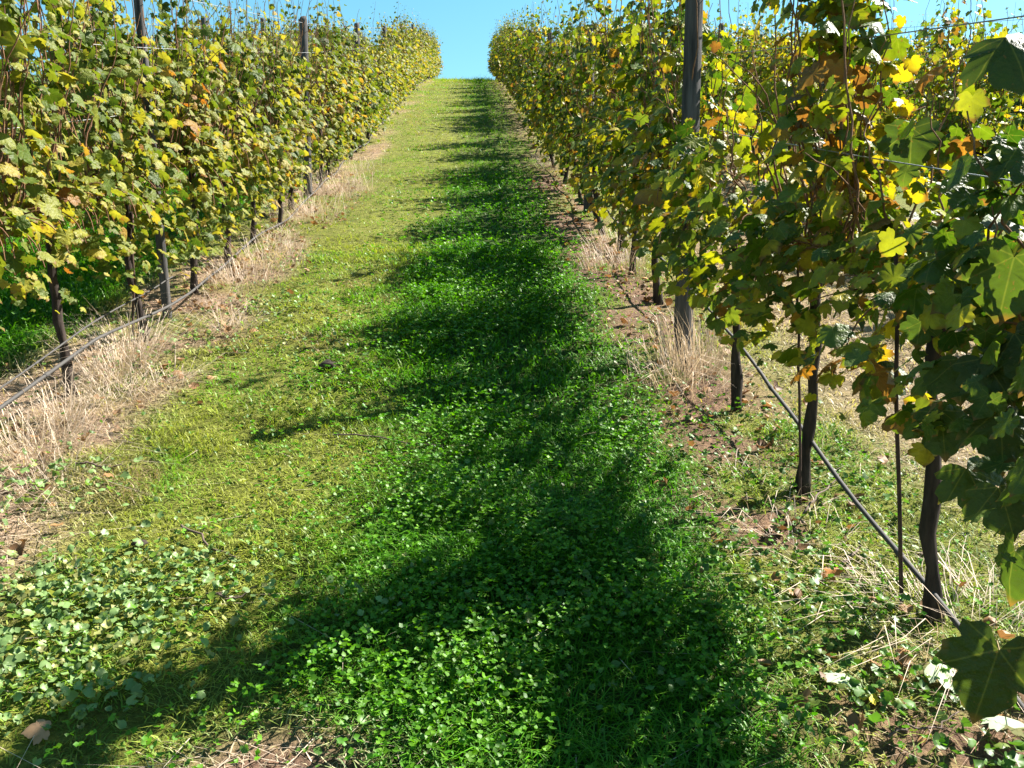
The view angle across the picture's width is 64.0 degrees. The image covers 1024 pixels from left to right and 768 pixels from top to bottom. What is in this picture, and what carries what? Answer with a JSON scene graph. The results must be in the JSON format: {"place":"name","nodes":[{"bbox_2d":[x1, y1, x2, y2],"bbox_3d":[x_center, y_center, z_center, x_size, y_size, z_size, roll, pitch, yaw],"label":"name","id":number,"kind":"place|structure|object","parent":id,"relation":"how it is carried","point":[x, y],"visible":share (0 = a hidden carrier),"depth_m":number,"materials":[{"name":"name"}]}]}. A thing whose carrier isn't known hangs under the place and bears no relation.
{"place":"outdoors","nodes":[
{"label":"outdoors","id":0,"kind":"place"},
{"bbox_2d":[0,70,1023,767],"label":"ground","id":1,"kind":"structure","parent":0,"point":[272,737],"depth_m":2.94,"materials":[{"name":"green plant"}]},
{"bbox_2d":[0,24,62,192],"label":"grapevine","id":2,"kind":"object","parent":1,"relation":"on","point":[32,68],"visible":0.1,"depth_m":8.77,"materials":[{"name":"green plant"}]},
{"bbox_2d":[21,719,51,745],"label":"fallen leaf","id":3,"kind":"object","parent":1,"relation":"on","point":[36,729],"visible":0.89,"depth_m":1.79,"materials":[{"name":"brown plant"}]},
{"bbox_2d":[14,33,96,158],"bbox_3d":[-5.309,-3.239,9.416,0.879,2.017,1.000,0,7,-3],"label":"grapevine","id":4,"kind":"object","parent":1,"relation":"on","point":[50,112],"visible":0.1,"depth_m":9.28,"materials":[{"name":"green plant"}]},
{"bbox_2d":[0,0,124,330],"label":"grapevine","id":5,"kind":"object","parent":1,"relation":"on","point":[19,220],"visible":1,"depth_m":2.98,"materials":[{"name":"green plant"}]},
{"bbox_2d":[39,15,115,153],"bbox_3d":[-5.324,-3.687,10.053,0.998,2.356,1.213,0,7,-3],"label":"grapevine","id":6,"kind":"object","parent":1,"relation":"on","point":[70,91],"visible":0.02,"depth_m":10.10,"materials":[{"name":"green plant"}]},
{"bbox_2d":[0,0,176,396],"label":"grapevine","id":7,"kind":"object","parent":1,"relation":"on","point":[62,186],"visible":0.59,"depth_m":3.65,"materials":[{"name":"green plant"}]},
{"bbox_2d":[13,0,227,341],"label":"grapevine","id":8,"kind":"object","parent":1,"relation":"on","point":[158,172],"visible":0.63,"depth_m":4.29,"materials":[{"name":"green plant"}]},
{"bbox_2d":[131,212,135,344],"bbox_3d":[-2.056,-0.539,4.450,0.024,0.795,0.108,0,7,-3],"label":"vine stake","id":9,"kind":"object","parent":1,"relation":"on","point":[134,279],"visible":0.6,"depth_m":4.45,"materials":[{"name":"grey metal"}]},
{"bbox_2d":[111,0,164,140],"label":"grapevine","id":10,"kind":"object","parent":1,"relation":"on","point":[150,59],"visible":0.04,"depth_m":11.67,"materials":[{"name":"green plant"}]},
{"bbox_2d":[118,0,174,131],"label":"grapevine","id":11,"kind":"object","parent":1,"relation":"on","point":[152,44],"visible":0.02,"depth_m":12.13,"materials":[{"name":"green plant"}]},
{"bbox_2d":[133,0,171,318],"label":"wooden post","id":12,"kind":"object","parent":1,"relation":"on","point":[164,275],"visible":0.39,"depth_m":4.85,"materials":[{"name":"grey wood"}]},
{"bbox_2d":[0,276,172,388],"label":"drip hose","id":13,"kind":"object","parent":12,"relation":"attached to","point":[38,361],"visible":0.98,"depth_m":3.67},
{"bbox_2d":[145,6,195,73],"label":"grapevine","id":14,"kind":"object","parent":1,"relation":"on","point":[170,44],"visible":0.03,"depth_m":12.85,"materials":[{"name":"green plant"}]},
{"bbox_2d":[95,0,260,293],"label":"grapevine","id":15,"kind":"object","parent":1,"relation":"on","point":[196,152],"visible":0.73,"depth_m":5.14,"materials":[{"name":"green plant"}]},
{"bbox_2d":[180,524,235,557],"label":"fallen twig","id":16,"kind":"object","parent":1,"relation":"on","point":[196,532],"visible":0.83,"depth_m":2.53,"materials":[{"name":"wood"}]},
{"bbox_2d":[0,78,432,409],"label":"drip hose","id":17,"kind":"object","parent":1,"relation":"on","point":[39,379],"visible":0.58,"depth_m":4.10,"materials":[{"name":"grey plastic"}]},
{"bbox_2d":[148,0,290,267],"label":"grapevine","id":18,"kind":"object","parent":1,"relation":"on","point":[238,83],"visible":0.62,"depth_m":5.90,"materials":[{"name":"green plant"}]},
{"bbox_2d":[215,0,264,116],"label":"grapevine","id":19,"kind":"object","parent":1,"relation":"on","point":[248,23],"visible":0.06,"depth_m":17.20,"materials":[{"name":"green plant"}]},
{"bbox_2d":[191,0,309,244],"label":"grapevine","id":20,"kind":"object","parent":1,"relation":"on","point":[288,141],"visible":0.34,"depth_m":6.83,"materials":[{"name":"green plant"}]},
{"bbox_2d":[229,0,322,227],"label":"grapevine","id":21,"kind":"object","parent":1,"relation":"on","point":[294,126],"visible":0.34,"depth_m":7.39,"materials":[{"name":"green plant"}]},
{"bbox_2d":[245,0,336,209],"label":"grapevine","id":22,"kind":"object","parent":1,"relation":"on","point":[317,124],"visible":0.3,"depth_m":8.21,"materials":[{"name":"green plant"}]},
{"bbox_2d":[299,16,312,197],"bbox_3d":[-2.269,-2.909,9.022,0.098,2.183,0.111,0,7,-3],"label":"wooden post","id":23,"kind":"object","parent":1,"relation":"on","point":[304,42],"visible":0.46,"depth_m":8.96,"materials":[{"name":"grey wood"}]},
{"bbox_2d":[282,3,357,187],"bbox_3d":[-2.252,-3.495,9.605,0.813,2.438,1.219,0,7,-3],"label":"grapevine","id":24,"kind":"object","parent":1,"relation":"on","point":[331,108],"visible":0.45,"depth_m":9.55,"materials":[{"name":"green plant"}]},
{"bbox_2d":[288,0,364,175],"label":"grapevine","id":25,"kind":"object","parent":1,"relation":"on","point":[342,80],"visible":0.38,"depth_m":10.38,"materials":[{"name":"green plant"}]},
{"bbox_2d":[309,0,370,167],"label":"grapevine","id":26,"kind":"object","parent":1,"relation":"on","point":[354,93],"visible":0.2,"depth_m":11.11,"materials":[{"name":"green plant"}]},
{"bbox_2d":[327,24,381,159],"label":"grapevine","id":27,"kind":"object","parent":1,"relation":"on","point":[361,79],"visible":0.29,"depth_m":11.99,"materials":[{"name":"green plant"}]},
{"bbox_2d":[328,4,383,151],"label":"grapevine","id":28,"kind":"object","parent":1,"relation":"on","point":[371,73],"visible":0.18,"depth_m":12.58,"materials":[{"name":"green plant"}]},
{"bbox_2d":[354,22,361,148],"bbox_3d":[-2.475,-4.674,13.193,0.096,2.202,0.098,0,7,-3],"label":"wooden post","id":29,"kind":"object","parent":1,"relation":"on","point":[358,38],"visible":0.22,"depth_m":13.08,"materials":[{"name":"grey wood"}]},
{"bbox_2d":[348,24,388,136],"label":"grapevine","id":30,"kind":"object","parent":1,"relation":"on","point":[379,97],"visible":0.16,"depth_m":13.56,"materials":[{"name":"green plant"}]},
{"bbox_2d":[352,18,394,138],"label":"grapevine","id":31,"kind":"object","parent":1,"relation":"on","point":[378,83],"visible":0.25,"depth_m":14.23,"materials":[{"name":"green plant"}]},
{"bbox_2d":[362,26,395,115],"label":"grapevine","id":32,"kind":"object","parent":1,"relation":"on","point":[389,77],"visible":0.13,"depth_m":15.80,"materials":[{"name":"green plant"}]},
{"bbox_2d":[361,25,398,133],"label":"grapevine","id":33,"kind":"object","parent":1,"relation":"on","point":[391,86],"visible":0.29,"depth_m":14.98,"materials":[{"name":"green plant"}]},
{"bbox_2d":[368,1,403,122],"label":"grapevine","id":34,"kind":"object","parent":1,"relation":"on","point":[398,78],"visible":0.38,"depth_m":16.50,"materials":[{"name":"green plant"}]},
{"bbox_2d":[333,434,440,445],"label":"fallen twig","id":35,"kind":"object","parent":1,"relation":"on","point":[376,436],"visible":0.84,"depth_m":3.25,"materials":[{"name":"brown wood"}]},
{"bbox_2d":[377,24,404,110],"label":"grapevine","id":36,"kind":"object","parent":1,"relation":"on","point":[399,74],"visible":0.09,"depth_m":17.26,"materials":[{"name":"green plant"}]},
{"bbox_2d":[375,12,410,110],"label":"grapevine","id":37,"kind":"object","parent":1,"relation":"on","point":[397,39],"visible":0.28,"depth_m":18.72,"materials":[{"name":"green plant"}]},
{"bbox_2d":[381,25,408,112],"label":"grapevine","id":38,"kind":"object","parent":1,"relation":"on","point":[404,80],"visible":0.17,"depth_m":18.10,"materials":[{"name":"green plant"}]},
{"bbox_2d":[377,2,414,95],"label":"grapevine","id":39,"kind":"object","parent":1,"relation":"on","point":[403,38],"visible":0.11,"depth_m":20.44,"materials":[{"name":"green plant"}]},
{"bbox_2d":[381,14,417,106],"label":"grapevine","id":40,"kind":"object","parent":1,"relation":"on","point":[404,52],"visible":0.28,"depth_m":19.48,"materials":[{"name":"green plant"}]},
{"bbox_2d":[395,9,420,94],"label":"grapevine","id":41,"kind":"object","parent":1,"relation":"on","point":[412,48],"visible":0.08,"depth_m":22.57,"materials":[{"name":"green plant"}]},
{"bbox_2d":[403,21,418,93],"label":"grapevine","id":42,"kind":"object","parent":1,"relation":"on","point":[413,65],"visible":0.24,"depth_m":20.98,"materials":[{"name":"green plant"}]},
{"bbox_2d":[396,13,425,91],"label":"grapevine","id":43,"kind":"object","parent":1,"relation":"on","point":[416,50],"visible":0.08,"depth_m":24.01,"materials":[{"name":"green plant"}]},
{"bbox_2d":[404,18,427,82],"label":"grapevine","id":44,"kind":"object","parent":1,"relation":"on","point":[417,37],"visible":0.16,"depth_m":25.54,"materials":[{"name":"green plant"}]},
{"bbox_2d":[409,22,429,82],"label":"grapevine","id":45,"kind":"object","parent":1,"relation":"on","point":[422,51],"visible":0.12,"depth_m":27.02,"materials":[{"name":"green plant"}]},
{"bbox_2d":[416,18,434,77],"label":"grapevine","id":46,"kind":"object","parent":1,"relation":"on","point":[428,53],"visible":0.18,"depth_m":30.16,"materials":[{"name":"green plant"}]},
{"bbox_2d":[491,13,514,82],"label":"grapevine","id":47,"kind":"object","parent":1,"relation":"on","point":[500,52],"visible":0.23,"depth_m":24.61,"materials":[{"name":"green plant"}]},
{"bbox_2d":[499,16,521,99],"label":"grapevine","id":48,"kind":"object","parent":1,"relation":"on","point":[506,53],"visible":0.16,"depth_m":21.84,"materials":[{"name":"green plant"}]},
{"bbox_2d":[0,167,1023,767],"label":"clover","id":49,"kind":"object","parent":1,"relation":"on","point":[476,645],"visible":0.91,"depth_m":2.32,"materials":[{"name":"green plant"}]},
{"bbox_2d":[0,186,1023,767],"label":"ground weeds","id":50,"kind":"object","parent":1,"relation":"on","point":[122,592],"visible":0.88,"depth_m":2.22,"materials":[{"name":"green plant"}]},
{"bbox_2d":[0,78,1023,767],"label":"dry grass","id":51,"kind":"structure","parent":1,"relation":"on","point":[668,364],"depth_m":3.84,"materials":[{"name":"plant"}]},
{"bbox_2d":[0,173,1023,767],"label":"leaf litter","id":52,"kind":"object","parent":1,"relation":"on","point":[904,659],"visible":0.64,"depth_m":3.55,"materials":[{"name":"brown plant"}]},
{"bbox_2d":[501,9,531,97],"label":"grapevine","id":53,"kind":"object","parent":1,"relation":"on","point":[511,46],"visible":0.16,"depth_m":19.52,"materials":[{"name":"green plant"}]},
{"bbox_2d":[508,5,537,113],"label":"grapevine","id":54,"kind":"object","parent":1,"relation":"on","point":[513,71],"visible":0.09,"depth_m":18.32,"materials":[{"name":"green plant"}]},
{"bbox_2d":[508,16,544,108],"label":"grapevine","id":55,"kind":"object","parent":1,"relation":"on","point":[518,67],"visible":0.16,"depth_m":16.91,"materials":[{"name":"green plant"}]},
{"bbox_2d":[512,5,542,105],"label":"grapevine","id":56,"kind":"object","parent":1,"relation":"on","point":[522,30],"visible":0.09,"depth_m":17.58,"materials":[{"name":"green plant"}]},
{"bbox_2d":[516,54,544,143],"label":"grapevine","id":57,"kind":"object","parent":1,"relation":"on","point":[524,94],"visible":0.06,"depth_m":13.41,"materials":[{"name":"green plant"}]},
{"bbox_2d":[510,1,553,141],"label":"grapevine","id":58,"kind":"object","parent":1,"relation":"on","point":[530,49],"visible":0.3,"depth_m":13.93,"materials":[{"name":"green plant"}]},
{"bbox_2d":[510,3,554,105],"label":"grapevine","id":59,"kind":"object","parent":1,"relation":"on","point":[520,38],"visible":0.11,"depth_m":16.18,"materials":[{"name":"green plant"}]},
{"bbox_2d":[521,76,564,160],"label":"grapevine","id":60,"kind":"object","parent":1,"relation":"on","point":[527,105],"visible":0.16,"depth_m":12.24,"materials":[{"name":"green plant"}]},
{"bbox_2d":[522,11,574,135],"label":"grapevine","id":61,"kind":"object","parent":1,"relation":"on","point":[529,40],"visible":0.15,"depth_m":12.60,"materials":[{"name":"green plant"}]},
{"bbox_2d":[520,9,577,168],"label":"grapevine","id":62,"kind":"object","parent":1,"relation":"on","point":[539,88],"visible":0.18,"depth_m":11.33,"materials":[{"name":"green plant"}]},
{"bbox_2d":[531,0,580,175],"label":"grapevine","id":63,"kind":"object","parent":1,"relation":"on","point":[547,79],"visible":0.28,"depth_m":10.78,"materials":[{"name":"green plant"}]},
{"bbox_2d":[533,66,583,183],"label":"grapevine","id":64,"kind":"object","parent":1,"relation":"on","point":[550,143],"visible":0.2,"depth_m":10.18,"materials":[{"name":"green plant"}]},
{"bbox_2d":[540,0,607,193],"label":"grapevine","id":65,"kind":"object","parent":1,"relation":"on","point":[558,62],"visible":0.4,"depth_m":9.41,"materials":[{"name":"green plant"}]},
{"bbox_2d":[543,66,606,205],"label":"grapevine","id":66,"kind":"object","parent":1,"relation":"on","point":[557,158],"visible":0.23,"depth_m":8.64,"materials":[{"name":"green plant"}]},
{"bbox_2d":[546,0,631,219],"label":"grapevine","id":67,"kind":"object","parent":1,"relation":"on","point":[583,71],"visible":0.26,"depth_m":7.83,"materials":[{"name":"green plant"}]},
{"bbox_2d":[583,24,594,212],"bbox_3d":[0.791,-2.590,8.396,0.104,2.122,0.124,0,7,-3],"label":"wooden post","id":68,"kind":"object","parent":1,"relation":"on","point":[586,205],"visible":0.12,"depth_m":8.32,"materials":[{"name":"grey wood"}]},
{"bbox_2d":[552,73,640,234],"bbox_3d":[0.763,-2.010,7.359,0.905,1.440,0.931,0,7,-3],"label":"grapevine","id":69,"kind":"object","parent":1,"relation":"on","point":[579,162],"visible":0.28,"depth_m":7.22,"materials":[{"name":"green plant"}]},
{"bbox_2d":[569,0,651,251],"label":"grapevine","id":70,"kind":"object","parent":1,"relation":"on","point":[604,79],"visible":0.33,"depth_m":6.58,"materials":[{"name":"green plant"}]},
{"bbox_2d":[574,75,669,274],"bbox_3d":[0.901,-1.490,5.973,0.870,1.470,0.808,0,7,-3],"label":"grapevine","id":71,"kind":"object","parent":1,"relation":"on","point":[604,130],"visible":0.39,"depth_m":5.84,"materials":[{"name":"green plant"}]},
{"bbox_2d":[593,0,723,304],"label":"grapevine","id":72,"kind":"object","parent":1,"relation":"on","point":[624,102],"visible":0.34,"depth_m":5.20,"materials":[{"name":"green plant"}]},
{"bbox_2d":[606,0,766,312],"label":"grapevine","id":73,"kind":"object","parent":1,"relation":"on","point":[636,202],"visible":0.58,"depth_m":4.33,"materials":[{"name":"green plant"}]},
{"bbox_2d":[673,0,702,362],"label":"wooden post","id":74,"kind":"object","parent":1,"relation":"on","point":[691,89],"visible":0.36,"depth_m":4.09,"materials":[{"name":"grey wood"}]},
{"bbox_2d":[701,3,744,128],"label":"grapevine","id":75,"kind":"object","parent":1,"relation":"on","point":[736,46],"visible":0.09,"depth_m":13.51,"materials":[{"name":"green plant"}]},
{"bbox_2d":[634,87,822,412],"bbox_3d":[0.974,-0.568,3.461,1.011,1.517,1.311,0,7,-3],"label":"grapevine","id":76,"kind":"object","parent":1,"relation":"on","point":[694,178],"visible":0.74,"depth_m":3.35,"materials":[{"name":"green plant"}]},
{"bbox_2d":[713,0,769,131],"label":"grapevine","id":77,"kind":"object","parent":1,"relation":"on","point":[740,50],"visible":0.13,"depth_m":12.73,"materials":[{"name":"green plant"}]},
{"bbox_2d":[727,0,778,152],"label":"grapevine","id":78,"kind":"object","parent":1,"relation":"on","point":[744,76],"visible":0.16,"depth_m":12.04,"materials":[{"name":"green plant"}]},
{"bbox_2d":[740,7,806,155],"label":"grapevine","id":79,"kind":"object","parent":1,"relation":"on","point":[765,73],"visible":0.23,"depth_m":11.22,"materials":[{"name":"green plant"}]},
{"bbox_2d":[764,0,818,168],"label":"grapevine","id":80,"kind":"object","parent":1,"relation":"on","point":[781,54],"visible":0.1,"depth_m":10.49,"materials":[{"name":"green plant"}]},
{"bbox_2d":[568,15,1023,56],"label":"trellis wire","id":81,"kind":"object","parent":1,"relation":"on","point":[896,33],"visible":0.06,"depth_m":2.27,"materials":[{"name":"grey metal"}]},
{"bbox_2d":[573,88,1023,183],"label":"trellis wire","id":82,"kind":"object","parent":1,"relation":"on","point":[868,157],"visible":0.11,"depth_m":2.26,"materials":[{"name":"grey metal"}]},
{"bbox_2d":[796,271,801,504],"bbox_3d":[1.001,0.031,2.857,0.014,0.859,0.102,-1,7,-9],"label":"vine stake","id":83,"kind":"object","parent":1,"relation":"on","point":[799,417],"visible":0.58,"depth_m":2.85,"materials":[{"name":"metal"}]},
{"bbox_2d":[687,0,959,495],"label":"grapevine","id":84,"kind":"object","parent":1,"relation":"on","point":[753,256],"visible":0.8,"depth_m":2.64,"materials":[{"name":"green plant"}]},
{"bbox_2d":[787,23,867,150],"bbox_3d":[3.837,-3.442,9.689,0.947,2.420,1.107,-2,7,-12],"label":"grapevine","id":85,"kind":"object","parent":1,"relation":"on","point":[821,132],"visible":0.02,"depth_m":9.64,"materials":[{"name":"green plant"}]},
{"bbox_2d":[820,566,843,582],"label":"fallen leaf","id":86,"kind":"object","parent":1,"relation":"on","point":[836,571],"visible":0.55,"depth_m":2.40,"materials":[{"name":"orange plant"}]},
{"bbox_2d":[824,672,859,686],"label":"fallen leaf","id":87,"kind":"object","parent":1,"relation":"on","point":[835,678],"visible":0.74,"depth_m":1.92,"materials":[{"name":"white plant"}]},
{"bbox_2d":[819,24,912,191],"bbox_3d":[3.720,-3.088,8.942,0.807,2.347,1.117,0,7,-3],"label":"grapevine","id":88,"kind":"object","parent":1,"relation":"on","point":[878,120],"visible":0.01,"depth_m":8.88,"materials":[{"name":"green plant"}]},
{"bbox_2d":[893,253,903,604],"bbox_3d":[1.078,0.137,2.284,0.022,1.053,0.134,-1,7,-8],"label":"vine stake","id":89,"kind":"object","parent":1,"relation":"on","point":[898,473],"visible":0.55,"depth_m":2.28,"materials":[{"name":"grey metal"}]},
{"bbox_2d":[775,11,1023,625],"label":"grapevine","id":90,"kind":"object","parent":1,"relation":"on","point":[924,142],"visible":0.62,"depth_m":2.22,"materials":[{"name":"green plant"}]},
{"bbox_2d":[853,0,949,197],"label":"grapevine","id":91,"kind":"object","parent":1,"relation":"on","point":[888,81],"visible":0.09,"depth_m":8.03,"materials":[{"name":"green plant"}]},
{"bbox_2d":[891,14,935,120],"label":"grapevine","id":92,"kind":"object","parent":1,"relation":"on","point":[911,48],"visible":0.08,"depth_m":13.26,"materials":[{"name":"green plant"}]},
{"bbox_2d":[887,711,958,737],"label":"fallen twig","id":93,"kind":"object","parent":1,"relation":"on","point":[890,734],"visible":0.97,"depth_m":1.80,"materials":[{"name":"brown wood"}]},
{"bbox_2d":[904,14,956,118],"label":"grapevine","id":94,"kind":"object","parent":1,"relation":"on","point":[916,52],"visible":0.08,"depth_m":12.57,"materials":[{"name":"green plant"}]},
{"bbox_2d":[843,33,1023,724],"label":"grapevine","id":95,"kind":"object","parent":1,"relation":"on","point":[988,679],"visible":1,"depth_m":1.63,"materials":[{"name":"green plant"}]},
{"bbox_2d":[918,663,955,691],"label":"fallen leaf","id":96,"kind":"object","parent":1,"relation":"on","point":[932,670],"visible":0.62,"depth_m":1.96,"materials":[{"name":"white plant"}]},
{"bbox_2d":[896,0,1012,215],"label":"grapevine","id":97,"kind":"object","parent":1,"relation":"on","point":[926,34],"visible":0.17,"depth_m":7.37,"materials":[{"name":"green plant"}]},
{"bbox_2d":[910,0,1023,209],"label":"grapevine","id":98,"kind":"object","parent":1,"relation":"on","point":[958,118],"visible":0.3,"depth_m":6.72,"materials":[{"name":"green plant"}]},
{"bbox_2d":[972,4,1021,126],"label":"grapevine","id":99,"kind":"object","parent":1,"relation":"on","point":[982,79],"depth_m":11.17,"materials":[{"name":"green plant"}]},
{"bbox_2d":[981,715,1023,736],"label":"fallen leaf","id":100,"kind":"object","parent":1,"relation":"on","point":[998,723],"visible":0.97,"depth_m":1.78,"materials":[{"name":"white plant"}]},
{"bbox_2d":[985,92,1023,199],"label":"grapevine","id":101,"kind":"object","parent":1,"relation":"on","point":[998,102],"visible":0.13,"depth_m":6.27,"materials":[{"name":"green plant"}]},
{"bbox_2d":[1002,24,1023,130],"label":"grapevine","id":102,"kind":"object","parent":1,"relation":"on","point":[1017,101],"visible":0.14,"depth_m":10.54,"materials":[{"name":"green plant"}]},
{"bbox_2d":[0,0,1023,82],"label":"sky","id":103,"kind":"structure","parent":0,"point":[464,28],"materials":[{"name":"blue"}]},
{"bbox_2d":[559,155,1023,713],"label":"drip hose","id":104,"kind":"object","parent":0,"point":[881,531],"visible":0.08,"depth_m":2.58,"materials":[{"name":"grey plastic"}]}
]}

